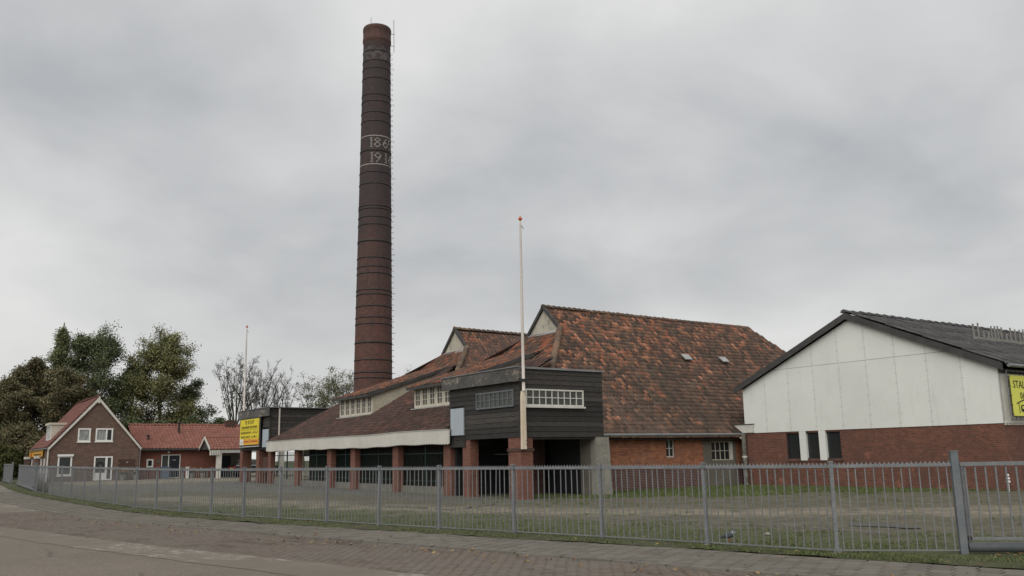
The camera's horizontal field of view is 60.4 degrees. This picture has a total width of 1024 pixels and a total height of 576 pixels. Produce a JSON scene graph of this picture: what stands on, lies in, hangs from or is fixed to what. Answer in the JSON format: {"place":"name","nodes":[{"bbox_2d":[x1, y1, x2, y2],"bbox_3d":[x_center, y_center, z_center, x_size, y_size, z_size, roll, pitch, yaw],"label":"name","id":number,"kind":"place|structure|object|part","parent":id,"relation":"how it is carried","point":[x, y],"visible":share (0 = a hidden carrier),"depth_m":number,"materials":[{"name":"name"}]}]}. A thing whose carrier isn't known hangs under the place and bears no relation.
{"place":"outdoors","nodes":[
{"label":"outdoors","id":0,"kind":"place"},
{"bbox_2d":[2,462,13,483],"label":"sliding gate","id":1,"kind":"structure","parent":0,"point":[8,472],"depth_m":66.75,"materials":[{"name":"metal"}]},
{"bbox_2d":[0,485,16,491],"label":"footpath","id":2,"kind":"structure","parent":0,"point":[3,488],"depth_m":53.54,"materials":[{"name":"concrete"}]},
{"bbox_2d":[0,536,291,575],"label":"road","id":3,"kind":"structure","parent":0,"point":[18,557],"depth_m":14.67,"materials":[{"name":"grey asphalt"}]},
{"bbox_2d":[189,467,198,477],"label":"planter","id":4,"kind":"object","parent":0,"point":[191,474],"visible":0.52,"depth_m":73.83,"materials":[{"name":"grey concrete"}]},
{"bbox_2d":[0,511,770,575],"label":"parking strip","id":5,"kind":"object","parent":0,"point":[390,557],"visible":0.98,"depth_m":15.83,"materials":[{"name":"brick paving"}]},
{"bbox_2d":[0,502,37,512],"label":"worn paving","id":6,"kind":"structure","parent":5,"relation":"on","point":[5,508],"depth_m":32.54,"materials":[{"name":"concrete"}]},
{"bbox_2d":[0,527,431,575],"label":"gutter","id":7,"kind":"object","parent":5,"relation":"on","point":[289,567],"visible":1,"depth_m":15.50,"materials":[{"name":"concrete"}]},
{"bbox_2d":[0,461,814,555],"bbox_3d":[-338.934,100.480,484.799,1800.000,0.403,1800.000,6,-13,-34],"label":"ground","id":8,"kind":"structure","parent":0,"point":[291,466],"depth_m":282.10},
{"bbox_2d":[0,442,22,478],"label":"hedge shrub","id":9,"kind":"object","parent":8,"relation":"on","point":[6,457],"visible":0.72,"depth_m":77.75,"materials":[{"name":"green plant"}]},
{"bbox_2d":[0,372,41,466],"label":"broadleaf tree","id":10,"kind":"object","parent":8,"relation":"on","point":[20,406],"visible":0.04,"depth_m":89.90,"materials":[{"name":"green plant"}]},
{"bbox_2d":[118,411,148,427],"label":"tall shrub","id":11,"kind":"object","parent":8,"relation":"on","point":[127,420],"visible":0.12,"depth_m":88.24,"materials":[{"name":"green plant"}]},
{"bbox_2d":[152,418,170,423],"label":"tall shrub","id":12,"kind":"object","parent":8,"relation":"on","point":[160,422],"visible":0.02,"depth_m":89.52,"materials":[{"name":"green plant"}]},
{"bbox_2d":[178,414,203,423],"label":"tall shrub","id":13,"kind":"object","parent":8,"relation":"on","point":[193,419],"visible":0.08,"depth_m":92.69,"materials":[{"name":"green plant"}]},
{"bbox_2d":[206,416,236,423],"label":"tall shrub","id":14,"kind":"object","parent":8,"relation":"on","point":[219,420],"visible":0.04,"depth_m":94.99,"materials":[{"name":"green plant"}]},
{"bbox_2d":[294,366,347,407],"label":"sparse tree","id":15,"kind":"object","parent":8,"relation":"on","point":[326,397],"visible":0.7,"depth_m":104.62,"materials":[{"name":"green plant"}]},
{"bbox_2d":[0,470,1023,559],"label":"yard","id":16,"kind":"structure","parent":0,"point":[863,509],"depth_m":25.34,"materials":[{"name":"concrete"}]},
{"bbox_2d":[7,446,26,478],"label":"hedge shrub","id":17,"kind":"object","parent":16,"relation":"on","point":[16,452],"visible":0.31,"depth_m":79.92,"materials":[{"name":"green plant"}]},
{"bbox_2d":[0,375,35,478],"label":"broadleaf tree","id":18,"kind":"object","parent":16,"relation":"on","point":[13,393],"visible":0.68,"depth_m":84.83,"materials":[{"name":"green plant"}]},
{"bbox_2d":[0,418,40,467],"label":"tall shrub","id":19,"kind":"object","parent":16,"relation":"on","point":[23,437],"visible":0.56,"depth_m":82.09,"materials":[{"name":"green plant"}]},
{"bbox_2d":[4,355,53,433],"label":"broadleaf tree","id":20,"kind":"object","parent":16,"relation":"on","point":[29,374],"visible":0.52,"depth_m":87.69,"materials":[{"name":"green plant"}]},
{"bbox_2d":[39,323,71,428],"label":"poplar tree","id":21,"kind":"object","parent":16,"relation":"on","point":[62,335],"visible":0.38,"depth_m":91.68,"materials":[{"name":"green plant"}]},
{"bbox_2d":[33,363,91,438],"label":"broadleaf tree","id":22,"kind":"object","parent":16,"relation":"on","point":[64,386],"visible":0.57,"depth_m":85.34,"materials":[{"name":"green plant"}]},
{"bbox_2d":[41,385,107,432],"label":"broadleaf tree","id":23,"kind":"object","parent":16,"relation":"on","point":[83,395],"visible":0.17,"depth_m":87.67,"materials":[{"name":"green plant"}]},
{"bbox_2d":[24,395,141,481],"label":"brick house","id":24,"kind":"structure","parent":16,"relation":"on","point":[93,432],"depth_m":70.18,"materials":[{"name":"brick"}]},
{"bbox_2d":[29,450,42,456],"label":"wall sign","id":25,"kind":"object","parent":24,"relation":"attached to","point":[39,453],"visible":0.98,"depth_m":72.74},
{"bbox_2d":[46,425,51,440],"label":"dormer window","id":26,"kind":"structure","parent":24,"relation":"in","point":[48,434],"depth_m":71.85,"materials":[{"name":"white glass"}]},
{"bbox_2d":[57,454,73,476],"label":"window","id":27,"kind":"structure","parent":24,"relation":"in","point":[63,459],"depth_m":68.41,"materials":[{"name":"white plastic"}]},
{"bbox_2d":[77,428,90,442],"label":"window","id":28,"kind":"structure","parent":24,"relation":"in","point":[84,434],"depth_m":69.51,"materials":[{"name":"white plastic"}]},
{"bbox_2d":[93,456,112,479],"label":"front door","id":29,"kind":"structure","parent":24,"relation":"in","point":[104,461],"depth_m":69.93,"materials":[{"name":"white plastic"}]},
{"bbox_2d":[94,428,112,441],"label":"window","id":30,"kind":"structure","parent":24,"relation":"in","point":[102,434],"depth_m":70.33,"materials":[{"name":"white plastic"}]},
{"bbox_2d":[55,319,148,417],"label":"broadleaf tree","id":31,"kind":"object","parent":16,"relation":"on","point":[106,351],"visible":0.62,"depth_m":91.40,"materials":[{"name":"green plant"}]},
{"bbox_2d":[105,364,162,423],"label":"broadleaf tree","id":32,"kind":"object","parent":16,"relation":"on","point":[144,396],"visible":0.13,"depth_m":95.63,"materials":[{"name":"green plant"}]},
{"bbox_2d":[113,323,203,423],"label":"broadleaf tree","id":33,"kind":"object","parent":16,"relation":"on","point":[157,356],"visible":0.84,"depth_m":93.35,"materials":[{"name":"green plant"}]},
{"bbox_2d":[160,466,170,478],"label":"wheelie bin","id":34,"kind":"object","parent":16,"relation":"on","point":[162,472],"visible":0.71,"depth_m":72.83,"materials":[{"name":"grey plastic"}]},
{"bbox_2d":[127,421,239,478],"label":"brick annex","id":35,"kind":"object","parent":16,"relation":"on","point":[172,445],"visible":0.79,"depth_m":75.31,"materials":[{"name":"tile"}]},
{"bbox_2d":[146,459,153,466],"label":"window","id":36,"kind":"structure","parent":35,"relation":"in","point":[149,463],"depth_m":73.10,"materials":[{"name":"white plastic"}]},
{"bbox_2d":[175,377,221,423],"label":"broadleaf tree","id":37,"kind":"object","parent":16,"relation":"on","point":[191,390],"visible":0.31,"depth_m":99.88,"materials":[{"name":"green plant"}]},
{"bbox_2d":[198,436,284,477],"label":"carport","id":38,"kind":"object","parent":16,"relation":"on","point":[227,444],"visible":0.43,"depth_m":74.01,"materials":[{"name":"tile"}]},
{"bbox_2d":[221,456,230,476],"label":"dark door","id":39,"kind":"structure","parent":38,"relation":"in","point":[225,459],"depth_m":76.68,"materials":[{"name":"paint"}]},
{"bbox_2d":[212,352,273,423],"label":"bare tree","id":40,"kind":"object","parent":16,"relation":"on","point":[231,401],"visible":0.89,"depth_m":99.56,"materials":[{"name":"grey plant"}]},
{"bbox_2d":[227,459,278,476],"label":"parked car","id":41,"kind":"object","parent":16,"relation":"on","point":[235,464],"visible":0.22,"depth_m":74.62,"materials":[{"name":"paint"}]},
{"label":"window glass","id":42,"kind":"part","parent":41,"relation":"part of","materials":[{"name":"black glass"}]},
{"bbox_2d":[227,359,292,409],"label":"bare tree","id":43,"kind":"object","parent":16,"relation":"on","point":[264,399],"visible":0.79,"depth_m":100.14,"materials":[{"name":"grey plant"}]},
{"bbox_2d":[264,378,298,465],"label":"bare tree","id":44,"kind":"object","parent":16,"relation":"on","point":[282,399],"visible":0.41,"depth_m":103.24,"materials":[{"name":"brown plant"}]},
{"bbox_2d":[238,406,328,482],"bbox_3d":[-14.867,10.934,60.499,6.240,5.080,6.370,6,-13,-34],"label":"timber box","id":45,"kind":"object","parent":16,"relation":"on","point":[275,421],"visible":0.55,"depth_m":57.95,"materials":[{"name":"paint"}]},
{"bbox_2d":[243,326,247,410],"bbox_3d":[-18.717,5.605,61.844,0.202,6.070,0.164,6,-13,-34],"label":"flagpole","id":46,"kind":"object","parent":45,"relation":"on","point":[245,371],"visible":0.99,"depth_m":61.72,"materials":[{"name":"metal"}]},
{"bbox_2d":[239,417,260,447],"bbox_3d":[-17.671,9.758,59.299,0.120,1.920,4.070,6,-13,-34],"label":"for sale sign","id":47,"kind":"object","parent":45,"relation":"attached to","point":[250,432],"visible":1,"depth_m":59.01,"materials":[{"name":"yellow plastic"}]},
{"bbox_2d":[326,366,353,405],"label":"sparse tree","id":48,"kind":"object","parent":16,"relation":"on","point":[349,387],"visible":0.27,"depth_m":106.73,"materials":[{"name":"green plant"}]},
{"bbox_2d":[353,23,395,391],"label":"brick chimney","id":49,"kind":"object","parent":16,"relation":"on","point":[373,344],"visible":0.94,"depth_m":72.44,"materials":[{"name":"brick"}]},
{"bbox_2d":[266,353,555,495],"bbox_3d":[-6.269,7.735,49.559,7.634,7.298,23.570,6,-13,-34],"label":"open porch","id":50,"kind":"object","parent":16,"relation":"on","point":[398,432],"visible":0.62,"depth_m":46.96,"materials":[{"name":"tile"}]},
{"bbox_2d":[333,326,526,418],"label":"brick barn","id":51,"kind":"structure","parent":16,"relation":"on","point":[463,347],"depth_m":53.84,"materials":[{"name":"tile"}]},
{"bbox_2d":[441,366,612,499],"bbox_3d":[0.540,6.293,37.164,4.780,5.280,5.880,6,-13,-34],"label":"timber box","id":52,"kind":"object","parent":16,"relation":"on","point":[564,418],"visible":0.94,"depth_m":35.91,"materials":[{"name":"black wood"}]},
{"bbox_2d":[476,389,513,409],"bbox_3d":[-0.696,4.506,35.435,0.095,0.665,2.730,6,-13,-34],"label":"window","id":53,"kind":"structure","parent":52,"relation":"in","point":[504,398],"depth_m":35.37,"materials":[{"name":"grey glass"}]},
{"bbox_2d":[518,216,526,448],"bbox_3d":[0.405,1.621,34.257,0.217,9.150,0.230,6,-13,-34],"label":"flagpole","id":54,"kind":"object","parent":52,"relation":"attached to","point":[523,380],"visible":1,"depth_m":33.90,"materials":[{"name":"metal"}]},
{"bbox_2d":[525,388,585,408],"bbox_3d":[1.711,4.393,34.901,2.980,0.730,0.150,6,-13,-34],"label":"window","id":55,"kind":"structure","parent":52,"relation":"in","point":[535,398],"depth_m":34.88,"materials":[{"name":"white glass"}]},
{"bbox_2d":[144,494,1022,541],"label":"yard weeds","id":56,"kind":"object","parent":16,"relation":"on","point":[668,515],"visible":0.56,"depth_m":23.70,"materials":[{"name":"green plant"}]},
{"bbox_2d":[406,304,785,490],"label":"brick barn","id":57,"kind":"structure","parent":16,"relation":"on","point":[670,397],"depth_m":45.61,"materials":[{"name":"tile"}]},
{"bbox_2d":[665,440,673,456],"bbox_3d":[7.539,7.594,42.133,0.688,1.001,0.185,6,-13,-34],"label":"window","id":58,"kind":"structure","parent":57,"relation":"in","point":[669,443],"depth_m":42.19,"materials":[{"name":"white paint"}]},
{"bbox_2d":[711,441,732,459],"bbox_3d":[10.477,8.154,44.088,1.540,0.910,0.140,6,-13,-34],"label":"window","id":59,"kind":"structure","parent":57,"relation":"in","point":[720,450],"depth_m":44.17,"materials":[{"name":"beige paint"}]},
{"bbox_2d":[171,503,1023,561],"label":"yard moss","id":60,"kind":"object","parent":16,"relation":"on","point":[770,542],"visible":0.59,"depth_m":18.23,"materials":[{"name":"green plant"}]},
{"bbox_2d":[720,529,736,540],"bbox_3d":[3.986,4.565,16.249,0.354,0.216,0.132,-7,-12,26],"label":"pigeon","id":61,"kind":"object","parent":16,"relation":"on","point":[729,535],"visible":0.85,"depth_m":16.20,"materials":[{"name":"grey"}]},
{"bbox_2d":[734,309,1023,490],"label":"white hall","id":62,"kind":"structure","parent":16,"relation":"on","point":[854,387],"depth_m":38.44,"materials":[{"name":"brick"}]},
{"bbox_2d":[786,430,842,461],"bbox_3d":[14.027,7.349,40.870,0.150,1.415,3.060,6,-13,-34],"label":"window","id":63,"kind":"structure","parent":62,"relation":"in","point":[804,445],"depth_m":40.88,"materials":[{"name":"glass"}]},
{"bbox_2d":[972,323,1023,343],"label":"roof guard","id":64,"kind":"object","parent":62,"relation":"on","point":[998,339],"visible":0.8,"depth_m":41.42,"materials":[{"name":"grey metal"}]},
{"bbox_2d":[1005,370,1023,419],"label":"banner","id":65,"kind":"object","parent":62,"relation":"attached to","point":[1017,386],"visible":1,"depth_m":34.34,"materials":[{"name":"plastic"}]},
{"bbox_2d":[848,523,920,527],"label":"puddle","id":66,"kind":"object","parent":16,"relation":"on","point":[880,525],"visible":0.93,"depth_m":19.12,"materials":[{"name":"grey liquid"}]},
{"bbox_2d":[947,450,1023,553],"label":"sliding gate","id":67,"kind":"structure","parent":16,"relation":"on","point":[966,544],"depth_m":13.86,"materials":[{"name":"metal"}]},
{"bbox_2d":[0,492,1023,575],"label":"footpath","id":68,"kind":"structure","parent":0,"point":[747,562],"depth_m":15.55,"materials":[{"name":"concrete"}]},
{"bbox_2d":[33,508,1023,575],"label":"fallen leaves","id":69,"kind":"object","parent":68,"relation":"on","point":[573,559],"visible":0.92,"depth_m":16.26,"materials":[{"name":"brown plant"}]},
{"bbox_2d":[0,481,1023,568],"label":"verge","id":70,"kind":"structure","parent":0,"point":[974,562],"depth_m":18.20,"materials":[{"name":"green plant"}]},
{"bbox_2d":[16,462,37,490],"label":"sliding gate","id":71,"kind":"structure","parent":70,"relation":"on","point":[27,475],"depth_m":53.34,"materials":[{"name":"metal"}]},
{"bbox_2d":[36,461,959,553],"bbox_3d":[-10.323,6.800,30.111,2.600,1.663,47.855,9,-15,-43],"label":"steel fence","id":72,"kind":"object","parent":70,"relation":"on","point":[703,467],"visible":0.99,"depth_m":19.06,"materials":[{"name":"metal"}]},
{"bbox_2d":[0,0,1023,460],"label":"sky","id":73,"kind":"structure","parent":0,"point":[774,168],"materials":[{"name":"grey"}]},
{"bbox_2d":[468,483,1017,512],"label":"yard grass","id":74,"kind":"structure","parent":0,"point":[757,492],"depth_m":35.74,"materials":[{"name":"green plant"}]}
]}

